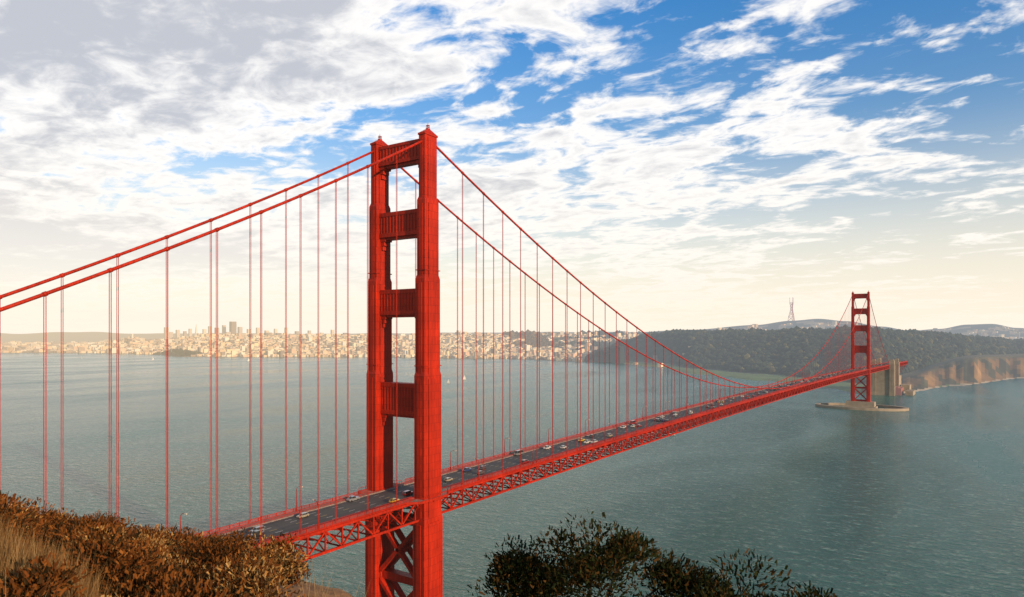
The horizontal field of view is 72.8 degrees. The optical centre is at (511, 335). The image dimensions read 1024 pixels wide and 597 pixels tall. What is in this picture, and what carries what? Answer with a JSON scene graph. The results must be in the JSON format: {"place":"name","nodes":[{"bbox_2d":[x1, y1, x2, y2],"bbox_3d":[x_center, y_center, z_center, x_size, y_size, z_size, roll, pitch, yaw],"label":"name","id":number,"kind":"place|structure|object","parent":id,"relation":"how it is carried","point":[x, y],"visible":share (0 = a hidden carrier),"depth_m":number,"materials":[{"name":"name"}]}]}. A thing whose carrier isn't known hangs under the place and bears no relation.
{"place":"outdoors","nodes":[
{"label":"outdoors","id":0,"kind":"place"},
{"bbox_2d":[16,579,352,596],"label":"ground","id":1,"kind":"structure","parent":0,"point":[310,593],"depth_m":19.99,"materials":[{"name":"soil"}]},
{"bbox_2d":[0,490,312,596],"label":"coyote brush","id":2,"kind":"object","parent":1,"relation":"on","point":[99,535],"visible":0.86,"depth_m":14.18,"materials":[{"name":"brown plant"}]},
{"bbox_2d":[0,508,375,596],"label":"dry grass and twigs","id":3,"kind":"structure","parent":1,"relation":"on","point":[15,560],"depth_m":10.82,"materials":[{"name":"brown plant"}]},
{"bbox_2d":[0,0,1023,333],"label":"sky","id":4,"kind":"structure","parent":0,"point":[693,164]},
{"bbox_2d":[1,353,1023,596],"bbox_3d":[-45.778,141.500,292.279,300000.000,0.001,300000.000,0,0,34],"label":"water","id":5,"kind":"structure","parent":0,"point":[923,496],"depth_m":759.09,"materials":[{"name":"teal liquid"}]},
{"bbox_2d":[815,358,914,410],"bbox_3d":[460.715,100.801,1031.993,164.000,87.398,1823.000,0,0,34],"label":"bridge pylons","id":6,"kind":"object","parent":5,"relation":"on","point":[885,382],"visible":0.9,"depth_m":1621.15,"materials":[{"name":"concrete"}]},
{"bbox_2d":[0,125,888,596],"bbox_3d":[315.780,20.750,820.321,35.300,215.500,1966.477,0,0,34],"label":"suspension bridge","id":7,"kind":"structure","parent":6,"relation":"on","point":[418,399],"depth_m":288.70,"materials":[{"name":"red metal"}]},
{"bbox_2d":[247,530,263,537],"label":"car","id":8,"kind":"object","parent":7,"relation":"on","point":[256,532],"visible":0.55,"depth_m":231.15,"materials":[{"name":"paint"}]},
{"bbox_2d":[249,526,264,532],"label":"car","id":9,"kind":"object","parent":7,"relation":"on","point":[256,528],"visible":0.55,"depth_m":235.32,"materials":[{"name":"paint"}]},
{"bbox_2d":[296,512,308,518],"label":"car","id":10,"kind":"object","parent":7,"relation":"on","point":[302,515],"visible":1,"depth_m":254.31,"materials":[{"name":"paint"}]},
{"bbox_2d":[347,495,359,501],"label":"car","id":11,"kind":"object","parent":7,"relation":"on","point":[351,498],"visible":1,"depth_m":278.52,"materials":[{"name":"paint"}]},
{"bbox_2d":[389,498,399,502],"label":"car","id":12,"kind":"object","parent":7,"relation":"on","point":[392,500],"visible":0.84,"depth_m":275.30,"materials":[{"name":"paint"}]},
{"bbox_2d":[402,490,413,495],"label":"car","id":13,"kind":"object","parent":7,"relation":"on","point":[407,492],"visible":1,"depth_m":286.75,"materials":[{"name":"paint"}]},
{"bbox_2d":[444,477,452,481],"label":"car","id":14,"kind":"object","parent":7,"relation":"on","point":[447,479],"visible":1,"depth_m":313.36,"materials":[{"name":"paint"}]},
{"bbox_2d":[462,467,471,471],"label":"car","id":15,"kind":"object","parent":7,"relation":"on","point":[465,469],"visible":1,"depth_m":334.71,"materials":[{"name":"paint"}]},
{"bbox_2d":[514,450,522,455],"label":"car","id":16,"kind":"object","parent":7,"relation":"on","point":[517,453],"visible":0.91,"depth_m":376.90,"materials":[{"name":"paint"}]},
{"bbox_2d":[878,361,907,371],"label":"fort point arch viaduct","id":17,"kind":"object","parent":6,"relation":"on","point":[904,363],"visible":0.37,"depth_m":1884.50,"materials":[{"name":"metal"}]},
{"bbox_2d":[1,319,1023,394],"bbox_3d":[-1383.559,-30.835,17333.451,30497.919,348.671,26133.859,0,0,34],"label":"land","id":18,"kind":"structure","parent":0,"point":[967,370],"depth_m":2896.56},
{"bbox_2d":[1,321,1023,376],"bbox_3d":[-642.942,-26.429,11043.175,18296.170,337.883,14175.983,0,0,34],"label":"city buildings","id":19,"kind":"structure","parent":18,"relation":"on","point":[233,341],"depth_m":5603.12,"materials":[{"name":"beige concrete"}]},
{"bbox_2d":[153,324,1023,382],"bbox_3d":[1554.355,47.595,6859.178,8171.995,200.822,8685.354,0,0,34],"label":"presidio forest trees","id":20,"kind":"object","parent":18,"relation":"on","point":[795,346],"visible":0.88,"depth_m":2875.11,"materials":[{"name":"green plant"}]},
{"bbox_2d":[788,297,794,320],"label":"radio tower","id":21,"kind":"structure","parent":18,"relation":"on","point":[791,313],"depth_m":8592.50,"materials":[{"name":"white metal"}]},
{"bbox_2d":[861,386,903,394],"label":"building","id":22,"kind":"structure","parent":18,"relation":"on","point":[899,390],"depth_m":1637.72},
{"bbox_2d":[467,510,837,596],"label":"bush","id":23,"kind":"object","parent":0,"point":[552,579],"depth_m":15.87,"materials":[{"name":"green plant"}]}
]}

